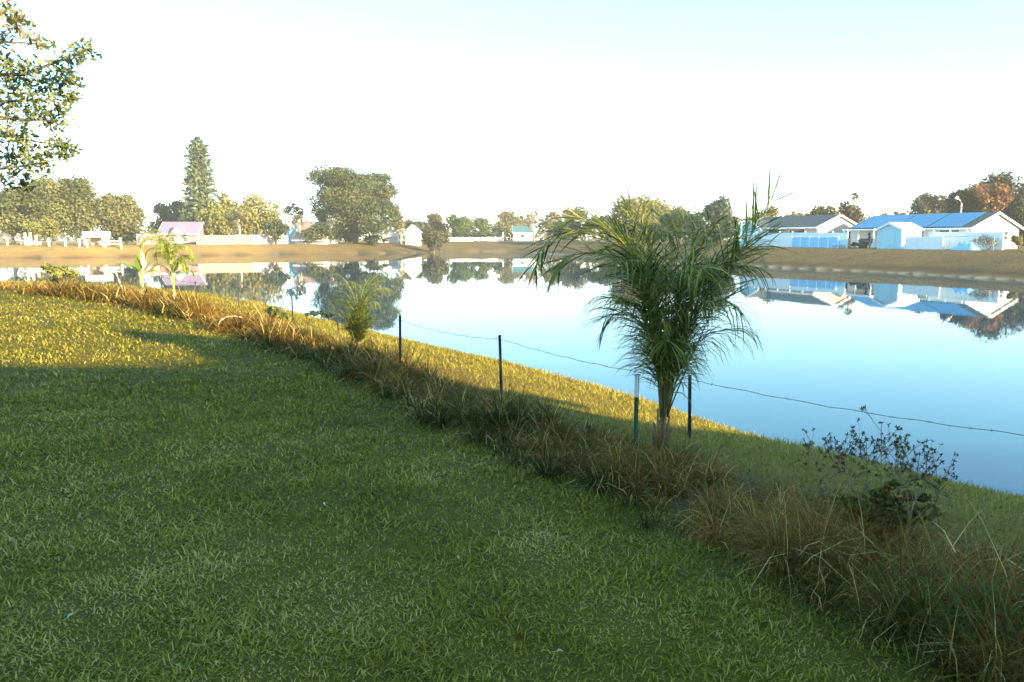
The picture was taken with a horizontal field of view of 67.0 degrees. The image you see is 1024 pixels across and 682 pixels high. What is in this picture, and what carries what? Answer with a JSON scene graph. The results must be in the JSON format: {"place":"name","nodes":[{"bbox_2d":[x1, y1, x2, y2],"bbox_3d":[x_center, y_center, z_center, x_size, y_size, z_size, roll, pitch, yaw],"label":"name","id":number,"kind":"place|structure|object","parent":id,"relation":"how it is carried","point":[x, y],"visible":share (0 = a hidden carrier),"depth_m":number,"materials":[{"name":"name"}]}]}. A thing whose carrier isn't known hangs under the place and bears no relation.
{"place":"outdoors","nodes":[
{"label":"outdoors","id":0,"kind":"place"},
{"bbox_2d":[0,240,1023,681],"bbox_3d":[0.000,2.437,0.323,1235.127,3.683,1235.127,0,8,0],"label":"ground","id":1,"kind":"structure","parent":0,"point":[902,262],"depth_m":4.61,"materials":[{"name":"green plant"}]},
{"bbox_2d":[0,186,35,244],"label":"tree","id":2,"kind":"object","parent":1,"relation":"on","point":[13,217],"visible":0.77,"depth_m":138.72,"materials":[{"name":"green plant"}]},
{"bbox_2d":[21,232,41,244],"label":"timber frame","id":3,"kind":"object","parent":1,"relation":"on","point":[25,242],"visible":0.68,"depth_m":135.29,"materials":[{"name":"white paint"}]},
{"bbox_2d":[17,219,61,244],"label":"bush","id":4,"kind":"object","parent":1,"relation":"on","point":[45,230],"visible":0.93,"depth_m":137.72,"materials":[{"name":"green plant"}]},
{"bbox_2d":[0,237,87,247],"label":"post and rail fence","id":5,"kind":"object","parent":1,"relation":"on","point":[65,243],"visible":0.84,"depth_m":133.33,"materials":[{"name":"white paint"}]},
{"bbox_2d":[16,173,82,244],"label":"tree","id":6,"kind":"object","parent":1,"relation":"on","point":[45,202],"visible":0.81,"depth_m":140.06,"materials":[{"name":"green plant"}]},
{"bbox_2d":[0,0,101,203],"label":"magnolia tree","id":7,"kind":"object","parent":1,"relation":"on","point":[10,78],"visible":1,"depth_m":10.98,"materials":[{"name":"green plant"}]},
{"bbox_2d":[40,262,78,285],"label":"bush","id":8,"kind":"object","parent":1,"relation":"on","point":[59,269],"visible":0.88,"depth_m":25.29,"materials":[{"name":"green plant"}]},
{"bbox_2d":[59,174,115,243],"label":"tree","id":9,"kind":"object","parent":1,"relation":"on","point":[86,215],"visible":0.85,"depth_m":143.74,"materials":[{"name":"green plant"}]},
{"bbox_2d":[82,231,110,246],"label":"white carport","id":10,"kind":"object","parent":1,"relation":"on","point":[96,237],"visible":0.84,"depth_m":136.13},
{"bbox_2d":[96,192,148,242],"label":"tree","id":11,"kind":"object","parent":1,"relation":"on","point":[126,214],"visible":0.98,"depth_m":146.28,"materials":[{"name":"green plant"}]},
{"bbox_2d":[110,228,141,243],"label":"hedge","id":12,"kind":"object","parent":1,"relation":"on","point":[127,237],"visible":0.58,"depth_m":149.66,"materials":[{"name":"green plant"}]},
{"bbox_2d":[115,249,162,293],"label":"banana plant","id":13,"kind":"object","parent":1,"relation":"on","point":[140,262],"visible":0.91,"depth_m":23.12,"materials":[{"name":"green plant"}]},
{"bbox_2d":[136,233,158,244],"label":"garden wall","id":14,"kind":"structure","parent":1,"relation":"on","point":[140,238],"depth_m":146.35,"materials":[{"name":"white paint"}]},
{"bbox_2d":[136,228,197,298],"bbox_3d":[-9.134,-1.966,20.617,1.453,2.070,1.336,-5,9,-33],"label":"palm","id":15,"kind":"object","parent":1,"relation":"on","point":[169,254],"visible":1,"depth_m":20.59,"materials":[{"name":"green plant"}]},
{"bbox_2d":[147,198,192,233],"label":"tree","id":16,"kind":"object","parent":1,"relation":"on","point":[164,214],"visible":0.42,"depth_m":181.06,"materials":[{"name":"green plant"}]},
{"bbox_2d":[157,222,209,243],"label":"pink house","id":17,"kind":"structure","parent":1,"relation":"on","point":[186,232],"depth_m":157.21,"materials":[{"name":"paint"}]},
{"bbox_2d":[176,136,222,232],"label":"norfolk pine","id":18,"kind":"object","parent":1,"relation":"on","point":[200,177],"visible":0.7,"depth_m":167.40,"materials":[{"name":"green plant"}]},
{"bbox_2d":[194,203,235,234],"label":"tree","id":19,"kind":"object","parent":1,"relation":"on","point":[215,219],"visible":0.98,"depth_m":161.62,"materials":[{"name":"green plant"}]},
{"bbox_2d":[196,234,251,244],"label":"panel fence","id":20,"kind":"object","parent":1,"relation":"on","point":[221,239],"visible":0.91,"depth_m":156.38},
{"bbox_2d":[216,191,241,234],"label":"tree","id":21,"kind":"object","parent":1,"relation":"on","point":[227,203],"visible":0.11,"depth_m":192.38,"materials":[{"name":"green plant"}]},
{"bbox_2d":[230,212,247,234],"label":"cabbage palm","id":22,"kind":"object","parent":1,"relation":"on","point":[240,215],"visible":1,"depth_m":160.94,"materials":[{"name":"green plant"}]},
{"bbox_2d":[227,193,283,235],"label":"tree","id":23,"kind":"object","parent":1,"relation":"on","point":[250,208],"visible":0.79,"depth_m":174.19,"materials":[{"name":"green plant"}]},
{"bbox_2d":[252,234,287,243],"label":"panel fence","id":24,"kind":"object","parent":1,"relation":"on","point":[262,239],"visible":0.66,"depth_m":163.33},
{"bbox_2d":[263,220,289,243],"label":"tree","id":25,"kind":"object","parent":1,"relation":"on","point":[277,229],"visible":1,"depth_m":161.51,"materials":[{"name":"green plant"}]},
{"bbox_2d":[263,306,290,320],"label":"bush","id":26,"kind":"object","parent":1,"relation":"on","point":[275,310],"visible":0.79,"depth_m":16.20,"materials":[{"name":"green plant"}]},
{"bbox_2d":[276,202,303,226],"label":"tree","id":27,"kind":"object","parent":1,"relation":"on","point":[288,208],"visible":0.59,"depth_m":184.97,"materials":[{"name":"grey plant"}]},
{"bbox_2d":[287,224,297,243],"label":"blue lean to","id":28,"kind":"object","parent":1,"relation":"on","point":[292,231],"visible":0.51,"depth_m":171.41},
{"bbox_2d":[292,214,305,236],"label":"cabbage palm","id":29,"kind":"object","parent":1,"relation":"on","point":[299,216],"visible":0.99,"depth_m":167.99,"materials":[{"name":"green plant"}]},
{"bbox_2d":[292,222,341,243],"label":"pink roofed house","id":30,"kind":"structure","parent":1,"relation":"on","point":[296,238],"depth_m":168.54,"materials":[{"name":"white"}]},
{"bbox_2d":[304,310,335,317],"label":"bush","id":31,"kind":"object","parent":1,"relation":"on","point":[323,314],"visible":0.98,"depth_m":23.88,"materials":[{"name":"green plant"}]},
{"bbox_2d":[313,223,349,243],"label":"bush","id":32,"kind":"object","parent":1,"relation":"on","point":[335,232],"visible":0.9,"depth_m":167.34,"materials":[{"name":"green plant"}]},
{"bbox_2d":[300,164,403,243],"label":"oak tree","id":33,"kind":"object","parent":1,"relation":"on","point":[359,203],"visible":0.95,"depth_m":166.30,"materials":[{"name":"green plant"}]},
{"bbox_2d":[326,271,393,346],"bbox_3d":[-2.416,-0.422,12.240,1.020,1.387,0.969,-5,9,-32],"label":"palm","id":34,"kind":"object","parent":1,"relation":"on","point":[359,322],"visible":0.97,"depth_m":12.23,"materials":[{"name":"green plant"}]},
{"bbox_2d":[363,234,387,245],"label":"bush","id":35,"kind":"object","parent":1,"relation":"on","point":[373,240],"visible":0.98,"depth_m":169.24,"materials":[{"name":"green plant"}]},
{"bbox_2d":[377,233,399,242],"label":"white outbuilding","id":36,"kind":"structure","parent":1,"relation":"on","point":[392,237],"depth_m":188.56,"materials":[{"name":"white paint"}]},
{"bbox_2d":[394,224,407,244],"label":"cabbage palm","id":37,"kind":"object","parent":1,"relation":"on","point":[399,231],"visible":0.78,"depth_m":179.25,"materials":[{"name":"green plant"}]},
{"bbox_2d":[405,225,421,245],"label":"white shed","id":38,"kind":"structure","parent":1,"relation":"on","point":[413,235],"depth_m":184.37,"materials":[{"name":"white paint"}]},
{"bbox_2d":[403,219,430,233],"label":"tree","id":39,"kind":"object","parent":1,"relation":"on","point":[418,224],"visible":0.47,"depth_m":210.30,"materials":[{"name":"green plant"}]},
{"bbox_2d":[420,224,449,252],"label":"tree","id":40,"kind":"object","parent":1,"relation":"on","point":[433,237],"visible":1,"depth_m":170.40,"materials":[{"name":"green plant"}]},
{"bbox_2d":[426,212,448,231],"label":"tree","id":41,"kind":"object","parent":1,"relation":"on","point":[434,220],"visible":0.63,"depth_m":230.72,"materials":[{"name":"green plant"}]},
{"bbox_2d":[0,209,880,240],"bbox_3d":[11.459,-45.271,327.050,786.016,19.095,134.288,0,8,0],"label":"distant woods","id":42,"kind":"object","parent":1,"relation":"on","point":[540,231],"visible":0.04,"depth_m":298.40,"materials":[{"name":"green plant"}]},
{"bbox_2d":[445,213,476,236],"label":"tree","id":43,"kind":"object","parent":1,"relation":"on","point":[461,226],"visible":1,"depth_m":224.33,"materials":[{"name":"green plant"}]},
{"bbox_2d":[449,230,498,236],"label":"hedge","id":44,"kind":"object","parent":1,"relation":"on","point":[481,234],"visible":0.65,"depth_m":225.14,"materials":[{"name":"green plant"}]},
{"bbox_2d":[450,236,501,240],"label":"panel fence","id":45,"kind":"object","parent":1,"relation":"on","point":[495,238],"visible":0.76,"depth_m":223.04,"materials":[{"name":"white plastic"}]},
{"bbox_2d":[473,217,490,232],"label":"tree","id":46,"kind":"object","parent":1,"relation":"on","point":[481,224],"visible":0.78,"depth_m":227.69,"materials":[{"name":"green plant"}]},
{"bbox_2d":[491,226,506,238],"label":"tree","id":47,"kind":"object","parent":1,"relation":"on","point":[499,230],"visible":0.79,"depth_m":238.45,"materials":[{"name":"green plant"}]},
{"bbox_2d":[493,211,525,240],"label":"tree","id":48,"kind":"object","parent":1,"relation":"on","point":[508,220],"visible":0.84,"depth_m":257.10,"materials":[{"name":"green plant"}]},
{"bbox_2d":[0,268,1023,681],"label":"weed strip","id":49,"kind":"object","parent":1,"relation":"on","point":[802,552],"visible":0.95,"depth_m":4.57,"materials":[{"name":"plant"}]},
{"bbox_2d":[0,279,1023,587],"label":"bank grass","id":50,"kind":"structure","parent":1,"relation":"on","point":[1010,497],"depth_m":8.76,"materials":[{"name":"plant"}]},
{"bbox_2d":[512,226,533,240],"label":"cottage","id":51,"kind":"structure","parent":1,"relation":"on","point":[522,233],"depth_m":224.04,"materials":[{"name":"white paint"}]},
{"bbox_2d":[523,216,536,241],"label":"bare tree","id":52,"kind":"object","parent":1,"relation":"on","point":[529,223],"visible":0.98,"depth_m":209.66,"materials":[{"name":"brown plant"}]},
{"bbox_2d":[543,210,563,240],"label":"tree","id":53,"kind":"object","parent":1,"relation":"on","point":[552,214],"visible":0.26,"depth_m":234.72,"materials":[{"name":"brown plant"}]},
{"bbox_2d":[546,221,592,241],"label":"hedge","id":54,"kind":"object","parent":1,"relation":"on","point":[572,225],"visible":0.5,"depth_m":186.76,"materials":[{"name":"green plant"}]},
{"bbox_2d":[560,206,587,221],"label":"tree","id":55,"kind":"object","parent":1,"relation":"on","point":[569,213],"visible":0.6,"depth_m":246.81,"materials":[{"name":"green plant"}]},
{"bbox_2d":[161,275,1023,437],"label":"wire fence","id":56,"kind":"object","parent":1,"relation":"on","point":[501,383],"visible":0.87,"depth_m":8.83,"materials":[{"name":"metal"}]},
{"bbox_2d":[584,214,620,238],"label":"tree","id":57,"kind":"object","parent":1,"relation":"on","point":[607,220],"visible":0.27,"depth_m":200.37,"materials":[{"name":"green plant"}]},
{"bbox_2d":[608,193,663,242],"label":"tree","id":58,"kind":"object","parent":1,"relation":"on","point":[621,215],"visible":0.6,"depth_m":177.62,"materials":[{"name":"green plant"}]},
{"bbox_2d":[633,374,640,449],"bbox_3d":[0.986,0.711,6.147,0.050,0.910,0.034,-3,8,-20],"label":"stake post","id":59,"kind":"object","parent":1,"relation":"on","point":[636,395],"visible":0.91,"depth_m":6.12,"materials":[{"name":"green paint"}]},
{"bbox_2d":[609,223,674,242],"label":"thicket","id":60,"kind":"object","parent":1,"relation":"on","point":[639,226],"visible":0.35,"depth_m":165.19,"materials":[{"name":"green plant"}]},
{"bbox_2d":[516,162,807,451],"bbox_3d":[1.183,-0.180,6.047,2.035,2.431,1.694,-5,9,-33],"label":"palm","id":61,"kind":"object","parent":1,"relation":"on","point":[666,352],"visible":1,"depth_m":5.94,"materials":[{"name":"green plant"}]},
{"bbox_2d":[650,196,687,242],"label":"tree","id":62,"kind":"object","parent":1,"relation":"on","point":[667,208],"visible":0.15,"depth_m":192.23,"materials":[{"name":"green plant"}]},
{"bbox_2d":[657,210,706,242],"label":"tree","id":63,"kind":"object","parent":1,"relation":"on","point":[672,216],"visible":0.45,"depth_m":154.48,"materials":[{"name":"green plant"}]},
{"bbox_2d":[648,425,721,466],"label":"grass tuft","id":64,"kind":"object","parent":1,"relation":"on","point":[677,450],"visible":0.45,"depth_m":6.03,"materials":[{"name":"brown plant"}]},
{"bbox_2d":[680,224,734,243],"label":"thicket","id":65,"kind":"object","parent":1,"relation":"on","point":[725,233],"visible":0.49,"depth_m":137.49,"materials":[{"name":"green plant"}]},
{"bbox_2d":[700,195,738,243],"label":"tree","id":66,"kind":"object","parent":1,"relation":"on","point":[716,207],"visible":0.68,"depth_m":146.83,"materials":[{"name":"green plant"}]},
{"bbox_2d":[742,205,778,224],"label":"tree","id":67,"kind":"object","parent":1,"relation":"on","point":[769,213],"visible":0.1,"depth_m":148.09,"materials":[{"name":"green plant"}]},
{"bbox_2d":[744,231,848,247],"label":"panel fence","id":68,"kind":"object","parent":1,"relation":"on","point":[785,238],"visible":0.45,"depth_m":105.98,"materials":[{"name":"white plastic"}]},
{"bbox_2d":[739,214,856,246],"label":"gabled house","id":69,"kind":"structure","parent":1,"relation":"on","point":[837,223],"depth_m":109.79,"materials":[{"name":"beige paint"}]},
{"bbox_2d":[791,236,838,247],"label":"panel fence","id":70,"kind":"object","parent":1,"relation":"on","point":[816,242],"visible":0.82,"depth_m":100.64,"materials":[{"name":"white plastic"}]},
{"bbox_2d":[798,427,834,499],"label":"dried wildflower","id":71,"kind":"object","parent":1,"relation":"on","point":[815,465],"visible":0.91,"depth_m":5.08,"materials":[{"name":"plant"}]},
{"bbox_2d":[805,204,837,215],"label":"tree","id":72,"kind":"object","parent":1,"relation":"on","point":[829,210],"visible":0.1,"depth_m":147.04,"materials":[{"name":"green plant"}]},
{"bbox_2d":[817,430,855,514],"bbox_3d":[1.944,0.822,4.714,0.216,0.601,0.220,7,10,43],"label":"dried wildflower","id":73,"kind":"object","parent":1,"relation":"on","point":[831,447],"visible":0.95,"depth_m":4.69,"materials":[{"name":"plant"}]},
{"bbox_2d":[819,434,864,492],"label":"dried wildflower","id":74,"kind":"object","parent":1,"relation":"on","point":[840,467],"visible":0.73,"depth_m":4.94,"materials":[{"name":"plant"}]},
{"bbox_2d":[822,431,871,491],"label":"dried wildflower","id":75,"kind":"object","parent":1,"relation":"on","point":[853,454],"visible":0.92,"depth_m":4.62,"materials":[{"name":"plant"}]},
{"bbox_2d":[836,201,863,223],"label":"tree","id":76,"kind":"object","parent":1,"relation":"on","point":[853,213],"visible":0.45,"depth_m":143.10,"materials":[{"name":"green plant"}]},
{"bbox_2d":[842,229,875,247],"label":"porch","id":77,"kind":"object","parent":1,"relation":"on","point":[858,230],"visible":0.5,"depth_m":100.33,"materials":[{"name":"white wood"}]},
{"bbox_2d":[858,239,867,247],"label":"grill","id":78,"kind":"object","parent":1,"relation":"on","point":[863,243],"visible":1,"depth_m":94.97,"materials":[{"name":"metal"}]},
{"bbox_2d":[850,418,888,497],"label":"dried wildflower","id":79,"kind":"object","parent":1,"relation":"on","point":[859,441],"visible":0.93,"depth_m":4.55,"materials":[{"name":"plant"}]},
{"bbox_2d":[854,405,907,515],"bbox_3d":[2.157,0.764,4.539,0.240,0.766,0.268,0,8,0],"label":"dried wildflower","id":80,"kind":"object","parent":1,"relation":"on","point":[873,461],"visible":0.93,"depth_m":4.54,"materials":[{"name":"plant"}]},
{"bbox_2d":[828,479,944,539],"bbox_3d":[2.090,0.994,4.391,0.626,0.382,0.466,0,8,0],"label":"bush","id":81,"kind":"object","parent":1,"relation":"on","point":[881,492],"visible":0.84,"depth_m":4.29,"materials":[{"name":"green plant"}]},
{"bbox_2d":[878,432,913,506],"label":"dried wildflower","id":82,"kind":"object","parent":1,"relation":"on","point":[900,437],"visible":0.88,"depth_m":4.52,"materials":[{"name":"plant"}]},
{"bbox_2d":[876,222,923,248],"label":"garden shed","id":83,"kind":"structure","parent":1,"relation":"on","point":[892,235],"depth_m":90.88,"materials":[{"name":"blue paint"}]},
{"bbox_2d":[883,232,894,248],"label":"door","id":84,"kind":"structure","parent":83,"relation":"in","point":[888,237],"depth_m":91.26,"materials":[{"name":"blue paint"}]},
{"bbox_2d":[879,427,929,502],"bbox_3d":[2.423,0.840,4.825,0.293,0.629,0.188,4,9,29],"label":"dried wildflower","id":85,"kind":"object","parent":1,"relation":"on","point":[914,460],"visible":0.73,"depth_m":4.80,"materials":[{"name":"plant"}]},
{"bbox_2d":[890,442,934,504],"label":"dried wildflower","id":86,"kind":"object","parent":1,"relation":"on","point":[910,470],"visible":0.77,"depth_m":4.74,"materials":[{"name":"plant"}]},
{"bbox_2d":[888,474,938,553],"bbox_3d":[2.150,0.966,4.149,0.239,0.465,0.266,4,9,30],"label":"dried wildflower","id":87,"kind":"object","parent":1,"relation":"on","point":[912,499],"visible":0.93,"depth_m":4.14,"materials":[{"name":"plant"}]},
{"bbox_2d":[905,235,943,249],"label":"panel fence","id":88,"kind":"object","parent":1,"relation":"on","point":[929,242],"visible":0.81,"depth_m":87.27,"materials":[{"name":"white plastic"}]},
{"bbox_2d":[899,439,954,526],"bbox_3d":[2.482,0.869,4.709,0.248,0.575,0.293,-4,9,-28],"label":"dried wildflower","id":89,"kind":"object","parent":1,"relation":"on","point":[925,473],"visible":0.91,"depth_m":4.67,"materials":[{"name":"plant"}]},
{"bbox_2d":[907,192,947,213],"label":"tree","id":90,"kind":"object","parent":1,"relation":"on","point":[926,203],"visible":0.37,"depth_m":157.14,"materials":[{"name":"green plant"}]},
{"bbox_2d":[849,560,1020,659],"bbox_3d":[1.827,1.104,3.353,0.736,0.343,0.697,-7,10,-43],"label":"grass tuft","id":91,"kind":"object","parent":1,"relation":"on","point":[898,603],"visible":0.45,"depth_m":3.33,"materials":[{"name":"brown plant"}]},
{"bbox_2d":[848,212,1023,248],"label":"solar house","id":92,"kind":"structure","parent":1,"relation":"on","point":[973,222],"depth_m":92.69,"materials":[{"name":"white"}]},
{"bbox_2d":[916,444,958,525],"bbox_3d":[2.612,0.902,4.769,0.249,0.541,0.261,4,8,27],"label":"dried wildflower","id":93,"kind":"object","parent":1,"relation":"on","point":[936,485],"visible":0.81,"depth_m":4.73,"materials":[{"name":"plant"}]},
{"bbox_2d":[883,533,1023,658],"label":"grass tuft","id":94,"kind":"object","parent":1,"relation":"on","point":[1006,621],"visible":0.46,"depth_m":3.25,"materials":[{"name":"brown plant"}]},
{"bbox_2d":[952,240,979,249],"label":"blue tarp","id":95,"kind":"object","parent":1,"relation":"on","point":[965,245],"visible":0.9,"depth_m":81.80,"materials":[{"name":"blue plastic"}]},
{"bbox_2d":[944,187,989,212],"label":"tree","id":96,"kind":"object","parent":1,"relation":"on","point":[966,198],"visible":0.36,"depth_m":128.78,"materials":[{"name":"green plant"}]},
{"bbox_2d":[933,230,1003,249],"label":"panel fence","id":97,"kind":"object","parent":1,"relation":"on","point":[967,236],"visible":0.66,"depth_m":85.03,"materials":[{"name":"white plastic"}]},
{"bbox_2d":[943,236,994,249],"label":"chain link fence","id":98,"kind":"object","parent":1,"relation":"on","point":[967,241],"visible":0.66,"depth_m":82.91,"materials":[{"name":"metal"}]},
{"bbox_2d":[970,234,997,249],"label":"bush","id":99,"kind":"object","parent":1,"relation":"on","point":[984,242],"visible":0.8,"depth_m":82.76,"materials":[{"name":"green plant"}]},
{"bbox_2d":[971,182,1015,211],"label":"tree","id":100,"kind":"object","parent":1,"relation":"on","point":[998,197],"visible":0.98,"depth_m":125.07,"materials":[{"name":"orange plant"}]},
{"bbox_2d":[967,168,1022,215],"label":"tree","id":101,"kind":"object","parent":1,"relation":"on","point":[1000,178],"visible":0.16,"depth_m":131.73,"materials":[{"name":"green plant"}]},
{"bbox_2d":[1004,179,1023,245],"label":"tree","id":102,"kind":"object","parent":1,"relation":"on","point":[1015,210],"visible":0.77,"depth_m":127.19,"materials":[{"name":"green plant"}]},
{"bbox_2d":[1011,235,1022,249],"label":"bush","id":103,"kind":"object","parent":1,"relation":"on","point":[1017,240],"visible":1,"depth_m":83.13,"materials":[{"name":"green plant"}]},
{"bbox_2d":[0,252,1023,497],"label":"water","id":104,"kind":"structure","parent":0,"point":[936,350],"depth_m":26.04,"materials":[{"name":"blue liquid"}]},
{"bbox_2d":[0,0,1023,239],"label":"sky","id":105,"kind":"structure","parent":0,"point":[484,109],"materials":[{"name":"white"}]},
{"bbox_2d":[1,241,1023,272],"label":"bank grass","id":106,"kind":"structure","parent":0,"point":[675,250],"depth_m":92.00,"materials":[{"name":"plant"}]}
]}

